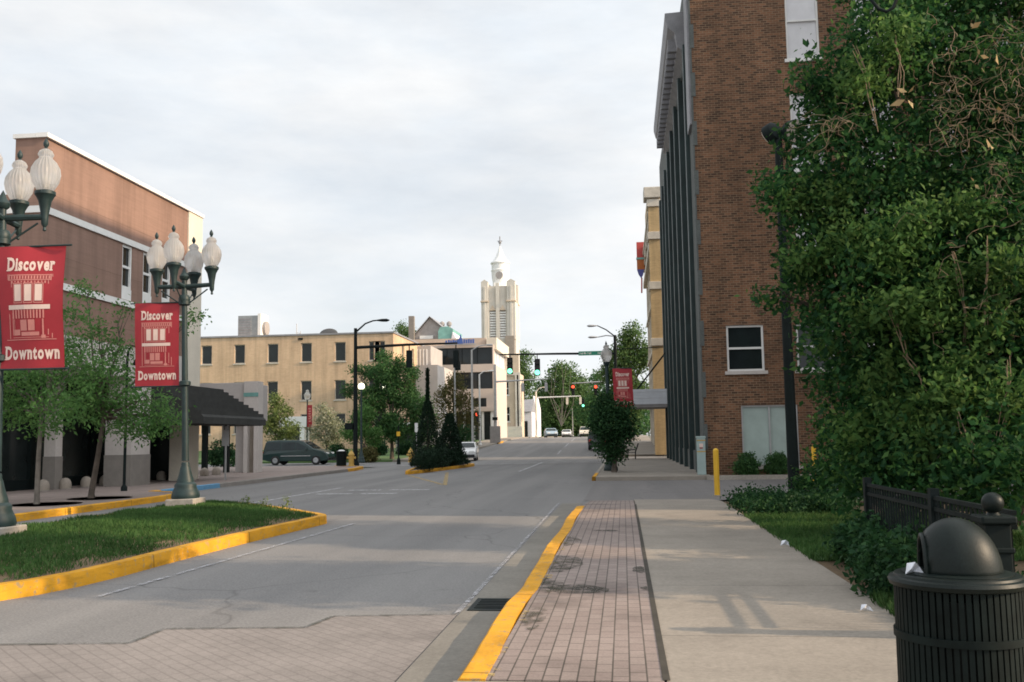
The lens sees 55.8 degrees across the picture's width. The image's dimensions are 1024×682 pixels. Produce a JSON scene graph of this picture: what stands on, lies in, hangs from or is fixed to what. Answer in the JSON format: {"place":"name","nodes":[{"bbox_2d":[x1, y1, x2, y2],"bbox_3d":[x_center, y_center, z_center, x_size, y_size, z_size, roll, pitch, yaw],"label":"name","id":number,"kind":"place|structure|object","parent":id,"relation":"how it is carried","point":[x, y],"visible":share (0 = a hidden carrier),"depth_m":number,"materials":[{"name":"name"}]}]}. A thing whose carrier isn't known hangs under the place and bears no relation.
{"place":"outdoors","nodes":[
{"label":"outdoors","id":0,"kind":"place"},
{"bbox_2d":[6,466,358,513],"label":"sidewalk","id":1,"kind":"structure","parent":0,"point":[64,495],"depth_m":31.81,"materials":[{"name":"grey concrete"}]},
{"bbox_2d":[12,502,82,505],"bbox_3d":[-11.681,4.085,24.233,1.700,0.001,1.700,-2,-6,6],"label":"tree pit","id":2,"kind":"object","parent":1,"relation":"on","point":[47,503],"visible":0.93,"depth_m":24.19,"materials":[{"name":"soil"}]},
{"bbox_2d":[2,295,121,503],"bbox_3d":[-12.620,1.466,24.472,4.932,5.503,3.188,-2,-6,6],"label":"honey locust","id":3,"kind":"object","parent":1,"relation":"on","point":[42,401],"visible":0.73,"depth_m":24.32,"materials":[{"name":"green plant"}]},
{"bbox_2d":[0,132,203,491],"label":"department store","id":4,"kind":"structure","parent":1,"relation":"on","point":[107,221],"depth_m":33.93,"materials":[{"name":"brick"}]},
{"bbox_2d":[121,244,131,300],"bbox_3d":[-13.861,-2.445,34.617,0.140,1.970,0.700,-2,-6,6],"label":"window","id":5,"kind":"structure","parent":4,"relation":"in","point":[127,251],"depth_m":34.75,"materials":[{"name":"white paint"}]},
{"bbox_2d":[142,252,150,302],"bbox_3d":[-13.690,-2.297,36.100,0.140,1.970,0.700,-2,-6,6],"label":"window","id":6,"kind":"structure","parent":4,"relation":"in","point":[146,294],"depth_m":36.18,"materials":[{"name":"white paint"}]},
{"bbox_2d":[162,261,169,301],"bbox_3d":[-13.519,-2.149,37.583,0.140,1.970,0.700,-2,-6,6],"label":"window","id":7,"kind":"structure","parent":4,"relation":"in","point":[166,275],"depth_m":37.77,"materials":[{"name":"white paint"}]},
{"bbox_2d":[151,386,265,425],"bbox_3d":[-12.075,2.593,39.017,2.060,1.616,6.300,-2,-6,6],"label":"awning","id":8,"kind":"object","parent":4,"relation":"attached to","point":[217,407],"visible":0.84,"depth_m":38.14,"materials":[{"name":"grey fabric"}]},
{"bbox_2d":[121,345,134,490],"bbox_3d":[-12.124,2.433,30.816,0.590,4.645,0.300,-2,-6,6],"label":"street lamp","id":9,"kind":"object","parent":1,"relation":"on","point":[123,487],"visible":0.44,"depth_m":30.68,"materials":[{"name":"black metal"}]},
{"bbox_2d":[48,277,211,497],"bbox_3d":[-10.767,1.219,26.741,4.919,6.398,2.730,-2,-6,6],"label":"honey locust","id":10,"kind":"object","parent":1,"relation":"on","point":[104,412],"visible":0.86,"depth_m":26.63,"materials":[{"name":"green plant"}]},
{"bbox_2d":[222,425,228,479],"bbox_3d":[-11.557,4.437,39.017,0.300,2.300,0.080,-2,-6,6],"label":"sign post","id":11,"kind":"object","parent":1,"relation":"on","point":[225,437],"visible":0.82,"depth_m":39.02,"materials":[{"name":"metal"}]},
{"bbox_2d":[345,319,456,465],"bbox_3d":[-6.701,3.034,58.498,6.926,8.884,0.480,-2,-6,6],"label":"signal pole","id":12,"kind":"object","parent":1,"relation":"on","point":[353,426],"visible":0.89,"depth_m":58.67,"materials":[{"name":"black metal"}]},
{"bbox_2d":[200,381,267,472],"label":"entrance portico","id":13,"kind":"structure","parent":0,"point":[249,441],"depth_m":48.35,"materials":[{"name":"grey paint"}]},
{"bbox_2d":[0,437,605,681],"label":"road","id":14,"kind":"structure","parent":0,"point":[437,548],"depth_m":13.19,"materials":[{"name":"grey asphalt"}]},
{"bbox_2d":[15,491,172,521],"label":"yellow kerb","id":15,"kind":"structure","parent":14,"relation":"on","point":[32,515],"depth_m":23.39,"materials":[{"name":"paint"}]},
{"bbox_2d":[0,505,326,600],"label":"median kerb","id":16,"kind":"structure","parent":14,"relation":"on","point":[68,579],"depth_m":12.35,"materials":[{"name":"yellow paint"}]},
{"bbox_2d":[0,499,316,582],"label":"median grass","id":17,"kind":"structure","parent":16,"relation":"in","point":[158,519],"depth_m":14.98,"materials":[{"name":"green plant"}]},
{"bbox_2d":[0,138,60,536],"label":"street lamp","id":18,"kind":"object","parent":17,"relation":"on","point":[42,177],"visible":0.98,"depth_m":15.40,"materials":[{"name":"glass"}]},
{"bbox_2d":[0,244,71,370],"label":"banner","id":19,"kind":"object","parent":18,"relation":"attached to","point":[31,295],"visible":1,"depth_m":15.05,"materials":[{"name":"red fabric"}]},
{"bbox_2d":[146,225,221,505],"bbox_3d":[-7.564,0.630,22.153,1.361,6.463,1.357,5,-8,-43],"label":"street lamp","id":20,"kind":"object","parent":17,"relation":"on","point":[185,489],"visible":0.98,"depth_m":22.18,"materials":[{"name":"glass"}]},
{"bbox_2d":[130,302,181,387],"bbox_3d":[-8.175,0.082,22.227,1.303,1.962,0.075,-2,-6,6],"label":"banner","id":21,"kind":"object","parent":20,"relation":"attached to","point":[156,344],"visible":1,"depth_m":22.22,"materials":[{"name":"red fabric"}]},
{"bbox_2d":[0,615,455,681],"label":"brick crosswalk","id":22,"kind":"structure","parent":14,"relation":"on","point":[363,649],"depth_m":7.30,"materials":[{"name":"brick"}]},
{"bbox_2d":[0,613,454,644],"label":"crosswalk seam","id":23,"kind":"object","parent":22,"relation":"on","point":[316,622],"visible":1,"depth_m":8.33,"materials":[{"name":"grey"}]},
{"bbox_2d":[220,469,347,487],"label":"concrete kerb","id":24,"kind":"structure","parent":14,"relation":"on","point":[244,482],"depth_m":41.04,"materials":[{"name":"grey concrete"}]},
{"bbox_2d":[405,463,474,474],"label":"island kerb","id":25,"kind":"structure","parent":14,"relation":"on","point":[408,471],"depth_m":50.35,"materials":[{"name":"yellow paint"}]},
{"label":"island soil","id":26,"kind":"structure","parent":25,"relation":"in","visible":0},
{"bbox_2d":[409,367,449,466],"bbox_3d":[-4.501,4.117,52.246,2.281,5.441,2.254,-2,-6,6],"label":"conifer","id":27,"kind":"object","parent":26,"relation":"on","point":[429,415],"visible":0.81,"depth_m":51.97,"materials":[{"name":"green plant"}]},
{"bbox_2d":[413,445,457,470],"bbox_3d":[-4.243,6.484,53.039,2.358,1.510,11.103,-2,-6,6],"label":"hedge","id":28,"kind":"object","parent":26,"relation":"on","point":[428,458],"visible":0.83,"depth_m":49.97,"materials":[{"name":"green plant"}]},
{"bbox_2d":[435,413,470,464],"bbox_3d":[-3.514,5.620,55.519,2.335,3.084,2.368,-2,-6,6],"label":"conifer","id":29,"kind":"object","parent":26,"relation":"on","point":[453,439],"visible":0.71,"depth_m":55.18,"materials":[{"name":"green plant"}]},
{"bbox_2d":[396,503,581,681],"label":"gutter","id":30,"kind":"object","parent":14,"relation":"on","point":[447,654],"visible":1,"depth_m":8.47,"materials":[{"name":"concrete"}]},
{"bbox_2d":[467,598,510,610],"bbox_3d":[-0.171,2.546,9.325,0.420,0.036,0.680,-2,-6,6],"label":"storm drain","id":31,"kind":"object","parent":14,"relation":"on","point":[488,604],"visible":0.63,"depth_m":9.27,"materials":[{"name":"black metal"}]},
{"bbox_2d":[457,506,583,680],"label":"yellow kerb","id":32,"kind":"structure","parent":14,"relation":"on","point":[479,666],"depth_m":7.95,"materials":[{"name":"paint"}]},
{"bbox_2d":[535,387,581,436],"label":"light pole","id":33,"kind":"object","parent":14,"relation":"on","point":[536,425],"visible":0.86,"depth_m":139.97,"materials":[{"name":"white metal"}]},
{"bbox_2d":[198,440,481,463],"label":"lawn","id":34,"kind":"structure","parent":0,"point":[384,458],"depth_m":78.24,"materials":[{"name":"green plant"}]},
{"bbox_2d":[263,391,303,440],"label":"tree","id":35,"kind":"object","parent":34,"relation":"on","point":[289,431],"visible":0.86,"depth_m":84.30,"materials":[{"name":"green plant"}]},
{"bbox_2d":[305,399,346,449],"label":"flowering tree","id":36,"kind":"object","parent":34,"relation":"on","point":[330,428],"visible":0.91,"depth_m":81.75,"materials":[{"name":"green plant"}]},
{"bbox_2d":[336,399,385,447],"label":"tree","id":37,"kind":"object","parent":34,"relation":"on","point":[373,433],"visible":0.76,"depth_m":74.77,"materials":[{"name":"green plant"}]},
{"bbox_2d":[358,446,380,462],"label":"round shrub","id":38,"kind":"object","parent":34,"relation":"on","point":[370,454],"visible":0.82,"depth_m":71.76,"materials":[{"name":"green plant"}]},
{"bbox_2d":[338,348,441,458],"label":"shade tree","id":39,"kind":"object","parent":34,"relation":"on","point":[391,420],"visible":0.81,"depth_m":77.17,"materials":[{"name":"green plant"}]},
{"bbox_2d":[395,438,415,454],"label":"round shrub","id":40,"kind":"object","parent":34,"relation":"on","point":[404,448],"visible":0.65,"depth_m":84.77,"materials":[{"name":"green plant"}]},
{"bbox_2d":[433,370,481,434],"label":"bronze tree","id":41,"kind":"object","parent":34,"relation":"on","point":[461,400],"visible":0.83,"depth_m":101.76,"materials":[{"name":"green plant"}]},
{"bbox_2d":[520,348,538,399],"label":"tall tree","id":42,"kind":"object","parent":34,"relation":"on","point":[525,369],"visible":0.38,"depth_m":215.65,"materials":[{"name":"green plant"}]},
{"bbox_2d":[0,0,680,434],"label":"sky","id":43,"kind":"structure","parent":0,"point":[349,164],"materials":[{"name":"white"}]},
{"bbox_2d":[198,456,666,466],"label":"cross street","id":44,"kind":"structure","parent":0,"point":[508,461],"depth_m":68.78,"materials":[{"name":"grey asphalt"}]},
{"bbox_2d":[208,438,235,466],"bbox_3d":[-19.228,7.479,64.252,2.739,2.358,2.284,-2,-6,6],"label":"round shrub","id":45,"kind":"object","parent":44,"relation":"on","point":[215,456],"visible":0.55,"depth_m":63.81,"materials":[{"name":"green plant"}]},
{"bbox_2d":[262,440,335,464],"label":"minivan","id":46,"kind":"object","parent":44,"relation":"on","point":[282,452],"visible":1,"depth_m":67.94,"materials":[{"name":"green paint"}]},
{"bbox_2d":[358,383,364,462],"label":"street lamp","id":47,"kind":"object","parent":44,"relation":"on","point":[361,386],"visible":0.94,"depth_m":67.33,"materials":[{"name":"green metal"}]},
{"bbox_2d":[462,442,477,460],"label":"parked car","id":48,"kind":"object","parent":44,"relation":"on","point":[471,448],"visible":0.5,"depth_m":72.06,"materials":[{"name":"white paint"}]},
{"bbox_2d":[500,325,662,367],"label":"signal pole","id":49,"kind":"object","parent":44,"relation":"on","point":[614,353],"visible":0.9,"depth_m":74.15,"materials":[{"name":"grey metal"}]},
{"bbox_2d":[393,436,561,461],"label":"sidewalk","id":50,"kind":"structure","parent":0,"point":[485,443],"depth_m":113.53,"materials":[{"name":"concrete"}]},
{"bbox_2d":[457,423,479,444],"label":"round shrub","id":51,"kind":"object","parent":50,"relation":"on","point":[464,437],"visible":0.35,"depth_m":98.57,"materials":[{"name":"green plant"}]},
{"bbox_2d":[471,344,492,441],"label":"light pole","id":52,"kind":"object","parent":50,"relation":"on","point":[472,427],"visible":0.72,"depth_m":95.93,"materials":[{"name":"metal"}]},
{"bbox_2d":[490,364,547,442],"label":"signal pole","id":53,"kind":"object","parent":50,"relation":"on","point":[495,435],"visible":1,"depth_m":112.41,"materials":[{"name":"metal"}]},
{"bbox_2d":[363,435,728,501],"bbox_3d":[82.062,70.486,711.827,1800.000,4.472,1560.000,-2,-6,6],"label":"ground","id":54,"kind":"structure","parent":0,"point":[647,435],"depth_m":60.42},
{"bbox_2d":[199,331,424,450],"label":"brick office","id":55,"kind":"structure","parent":54,"relation":"on","point":[293,367],"depth_m":103.54,"materials":[{"name":"beige brick"}]},
{"bbox_2d":[200,346,212,365],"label":"window","id":56,"kind":"structure","parent":55,"relation":"in","point":[206,350],"depth_m":105.03,"materials":[{"name":"beige glass"}]},
{"bbox_2d":[233,345,245,364],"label":"window","id":57,"kind":"structure","parent":55,"relation":"in","point":[239,349],"depth_m":104.60,"materials":[{"name":"beige glass"}]},
{"bbox_2d":[238,313,269,335],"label":"cooling unit","id":58,"kind":"object","parent":55,"relation":"on","point":[258,324],"visible":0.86,"depth_m":107.77,"materials":[{"name":"grey metal"}]},
{"bbox_2d":[266,344,278,363],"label":"window","id":59,"kind":"structure","parent":55,"relation":"in","point":[272,348],"depth_m":104.19,"materials":[{"name":"beige glass"}]},
{"bbox_2d":[299,381,311,401],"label":"window","id":60,"kind":"structure","parent":55,"relation":"in","point":[305,385],"depth_m":103.38,"materials":[{"name":"beige glass"}]},
{"bbox_2d":[300,343,312,362],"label":"window","id":61,"kind":"structure","parent":55,"relation":"in","point":[306,348],"depth_m":103.78,"materials":[{"name":"beige glass"}]},
{"bbox_2d":[333,380,345,400],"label":"window","id":62,"kind":"structure","parent":55,"relation":"in","point":[337,382],"depth_m":102.95,"materials":[{"name":"beige glass"}]},
{"bbox_2d":[334,342,346,361],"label":"window","id":63,"kind":"structure","parent":55,"relation":"in","point":[340,347],"depth_m":103.35,"materials":[{"name":"beige glass"}]},
{"bbox_2d":[416,346,452,444],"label":"concrete hall","id":64,"kind":"structure","parent":54,"relation":"on","point":[430,357],"depth_m":111.68,"materials":[{"name":"concrete"}]},
{"bbox_2d":[408,316,461,339],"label":"gabled house","id":65,"kind":"structure","parent":54,"relation":"on","point":[430,328],"depth_m":142.99,"materials":[{"name":"grey"}]},
{"bbox_2d":[414,337,508,439],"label":"bank building","id":66,"kind":"structure","parent":54,"relation":"on","point":[485,358],"depth_m":127.12,"materials":[{"name":"concrete"}]},
{"bbox_2d":[438,347,491,364],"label":"window","id":67,"kind":"structure","parent":66,"relation":"in","point":[483,355],"depth_m":127.25,"materials":[{"name":"black glass"}]},
{"bbox_2d":[453,372,492,388],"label":"window","id":68,"kind":"structure","parent":66,"relation":"in","point":[486,378],"depth_m":126.78,"materials":[{"name":"black glass"}]},
{"bbox_2d":[480,236,524,436],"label":"church","id":69,"kind":"structure","parent":54,"relation":"on","point":[499,301],"depth_m":177.64,"materials":[{"name":"beige stone"}]},
{"bbox_2d":[524,399,535,436],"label":"white house","id":70,"kind":"structure","parent":54,"relation":"on","point":[529,418],"depth_m":185.51,"materials":[{"name":"white paint"}]},
{"bbox_2d":[548,360,574,425],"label":"bare tree","id":71,"kind":"object","parent":54,"relation":"on","point":[560,421],"visible":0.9,"depth_m":227.73,"materials":[{"name":"green plant"}]},
{"bbox_2d":[529,359,601,436],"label":"tall tree","id":72,"kind":"object","parent":54,"relation":"on","point":[549,418],"visible":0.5,"depth_m":235.76,"materials":[{"name":"green plant"}]},
{"bbox_2d":[485,500,664,681],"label":"brick paving","id":73,"kind":"structure","parent":54,"relation":"on","point":[602,636],"depth_m":7.83,"materials":[{"name":"brick"}]},
{"bbox_2d":[569,368,649,434],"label":"tall tree","id":74,"kind":"object","parent":54,"relation":"on","point":[584,415],"visible":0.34,"depth_m":168.47,"materials":[{"name":"green plant"}]},
{"bbox_2d":[643,186,666,454],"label":"tan building","id":75,"kind":"structure","parent":54,"relation":"on","point":[652,265],"depth_m":78.39,"materials":[{"name":"brick"}]},
{"bbox_2d":[636,242,644,292],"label":"vertical sign","id":76,"kind":"object","parent":75,"relation":"attached to","point":[640,260],"visible":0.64,"depth_m":104.25,"materials":[{"name":"red metal"}]},
{"bbox_2d":[624,435,663,456],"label":"sidewalk","id":77,"kind":"structure","parent":0,"point":[646,446],"depth_m":90.80,"materials":[{"name":"concrete"}]},
{"bbox_2d":[593,319,648,431],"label":"tall tree","id":78,"kind":"object","parent":77,"relation":"on","point":[635,359],"visible":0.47,"depth_m":120.69,"materials":[{"name":"green plant"}]},
{"bbox_2d":[596,458,708,480],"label":"sidewalk","id":79,"kind":"structure","parent":0,"point":[651,469],"depth_m":40.47,"materials":[{"name":"concrete"}]},
{"bbox_2d":[601,342,617,470],"bbox_3d":[4.335,2.858,43.117,0.654,5.800,0.644,-2,-6,6],"label":"street lamp","id":80,"kind":"object","parent":79,"relation":"on","point":[606,354],"visible":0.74,"depth_m":43.17,"materials":[{"name":"green metal"}]},
{"bbox_2d":[610,368,633,407],"bbox_3d":[4.940,2.090,43.070,1.132,1.782,0.072,-2,-6,6],"label":"banner","id":81,"kind":"object","parent":80,"relation":"attached to","point":[622,383],"visible":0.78,"depth_m":43.07,"materials":[{"name":"red fabric"}]},
{"bbox_2d":[582,388,642,471],"bbox_3d":[4.302,3.817,41.070,2.570,3.679,2.052,1,-6,-17],"label":"street tree","id":82,"kind":"object","parent":79,"relation":"on","point":[605,415],"visible":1,"depth_m":40.80,"materials":[{"name":"green plant"}]},
{"bbox_2d":[696,436,705,474],"bbox_3d":[7.197,4.352,36.770,0.350,1.460,0.310,-2,-6,6],"label":"utility cabinet","id":83,"kind":"object","parent":79,"relation":"on","point":[701,455],"visible":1,"depth_m":36.64,"materials":[{"name":"grey metal"}]},
{"bbox_2d":[634,499,897,681],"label":"sidewalk","id":84,"kind":"structure","parent":0,"point":[740,598],"depth_m":8.14,"materials":[{"name":"concrete"}]},
{"bbox_2d":[634,504,669,679],"bbox_3d":[1.799,2.781,13.373,0.045,0.001,15.400,-2,-6,6],"label":"paving joint","id":85,"kind":"object","parent":84,"relation":"on","point":[663,661],"visible":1,"depth_m":7.86,"materials":[{"name":"grey concrete"}]},
{"bbox_2d":[887,517,1023,681],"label":"litter bin","id":86,"kind":"object","parent":84,"relation":"on","point":[959,607],"visible":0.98,"depth_m":4.47,"materials":[{"name":"black metal"}]},
{"bbox_2d":[583,479,1013,500],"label":"driveway","id":87,"kind":"structure","parent":0,"point":[651,489],"depth_m":29.66,"materials":[{"name":"concrete"}]},
{"bbox_2d":[713,448,721,495],"bbox_3d":[5.463,3.502,25.822,0.240,1.270,0.240,-2,-6,6],"label":"bollard","id":88,"kind":"object","parent":87,"relation":"on","point":[716,471],"visible":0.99,"depth_m":25.77,"materials":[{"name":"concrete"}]},
{"bbox_2d":[707,474,811,479],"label":"concrete kerb","id":89,"kind":"structure","parent":87,"relation":"on","point":[742,477],"depth_m":35.08,"materials":[{"name":"grey concrete"}]},
{"bbox_2d":[654,0,1023,474],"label":"brick building","id":90,"kind":"structure","parent":0,"point":[721,101],"depth_m":38.25,"materials":[{"name":"brown brick"}]},
{"bbox_2d":[633,353,666,408],"bbox_3d":[9.263,2.725,65.626,2.298,3.669,4.400,-2,-6,6],"label":"marquee","id":91,"kind":"object","parent":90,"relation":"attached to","point":[650,398],"visible":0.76,"depth_m":63.36,"materials":[{"name":"metal"}]},
{"bbox_2d":[725,325,767,374],"bbox_3d":[9.029,0.338,37.415,1.613,1.915,0.280,-2,-6,6],"label":"window","id":92,"kind":"structure","parent":90,"relation":"in","point":[745,343],"depth_m":37.50,"materials":[{"name":"black glass"}]},
{"bbox_2d":[741,405,802,468],"bbox_3d":[9.878,3.671,36.974,2.315,2.438,0.260,-2,-6,6],"label":"window","id":93,"kind":"structure","parent":90,"relation":"in","point":[763,426],"depth_m":37.10,"materials":[{"name":"glass"}]},
{"bbox_2d":[784,0,821,62],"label":"window","id":94,"kind":"structure","parent":90,"relation":"in","point":[803,14],"depth_m":38.48,"materials":[{"name":"white paint"}]},
{"bbox_2d":[789,93,823,173],"bbox_3d":[11.592,-8.173,37.960,1.440,3.250,0.260,-2,-6,6],"label":"window","id":95,"kind":"structure","parent":90,"relation":"in","point":[792,113],"depth_m":38.16,"materials":[{"name":"white paint"}]},
{"bbox_2d":[795,323,833,372],"bbox_3d":[11.651,0.269,37.120,1.613,1.915,0.280,-2,-6,6],"label":"window","id":96,"kind":"structure","parent":90,"relation":"in","point":[803,363],"depth_m":37.22,"materials":[{"name":"black glass"}]},
{"bbox_2d":[724,501,1023,596],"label":"verge soil","id":97,"kind":"structure","parent":0,"point":[839,573],"depth_m":10.66,"materials":[{"name":"brown soil"}]},
{"bbox_2d":[785,439,908,502],"bbox_3d":[7.615,2.558,20.586,3.535,2.286,2.088,-2,-6,6],"label":"leafy shrub","id":98,"kind":"object","parent":97,"relation":"on","point":[802,482],"visible":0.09,"depth_m":20.75,"materials":[{"name":"green plant"}]},
{"bbox_2d":[720,481,1023,597],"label":"ground cover","id":99,"kind":"object","parent":97,"relation":"on","point":[874,557],"visible":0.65,"depth_m":10.43,"materials":[{"name":"green plant"}]},
{"bbox_2d":[734,0,1023,545],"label":"vine covered tree","id":100,"kind":"object","parent":97,"relation":"on","point":[933,393],"visible":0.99,"depth_m":14.31,"materials":[{"name":"green plant"}]},
{"bbox_2d":[868,587,894,615],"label":"edge grass","id":101,"kind":"structure","parent":97,"relation":"on","point":[882,599],"depth_m":8.12,"materials":[{"name":"green plant"}]},
{"bbox_2d":[742,510,1023,561],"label":"verge grass","id":102,"kind":"structure","parent":97,"relation":"on","point":[790,532],"depth_m":14.39,"materials":[{"name":"green plant"}]},
{"bbox_2d":[862,477,1017,571],"bbox_3d":[5.278,1.797,8.812,2.940,0.950,4.420,-2,-6,6],"label":"iron fence","id":103,"kind":"object","parent":97,"relation":"on","point":[933,507],"visible":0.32,"depth_m":9.39,"materials":[{"name":"black metal"}]},
{"bbox_2d":[970,492,1016,571],"bbox_3d":[3.424,1.586,6.831,0.240,1.025,0.240,-2,-6,6],"label":"fence post","id":104,"kind":"object","parent":97,"relation":"on","point":[994,524],"visible":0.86,"depth_m":6.77,"materials":[{"name":"black metal"}]},
{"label":"verge edge","id":105,"kind":"structure","parent":0,"visible":0},
{"bbox_2d":[761,119,805,489],"bbox_3d":[6.909,-0.841,23.913,1.062,9.463,0.589,-3,-6,24],"label":"floodlight pole","id":106,"kind":"object","parent":105,"relation":"on","point":[790,419],"visible":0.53,"depth_m":23.68,"materials":[{"name":"black metal"}]},
{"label":"foundation bed","id":107,"kind":"structure","parent":0,"visible":0},
{"bbox_2d":[728,450,763,474],"bbox_3d":[8.803,4.641,36.139,1.212,1.124,1.146,4,-8,-42],"label":"foundation shrub","id":108,"kind":"object","parent":107,"relation":"on","point":[746,463],"visible":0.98,"depth_m":35.97,"materials":[{"name":"green plant"}]},
{"bbox_2d":[762,450,787,474],"bbox_3d":[9.856,4.603,35.961,1.275,1.100,1.060,-2,-6,6],"label":"foundation shrub","id":109,"kind":"object","parent":107,"relation":"on","point":[776,463],"visible":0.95,"depth_m":35.76,"materials":[{"name":"green plant"}]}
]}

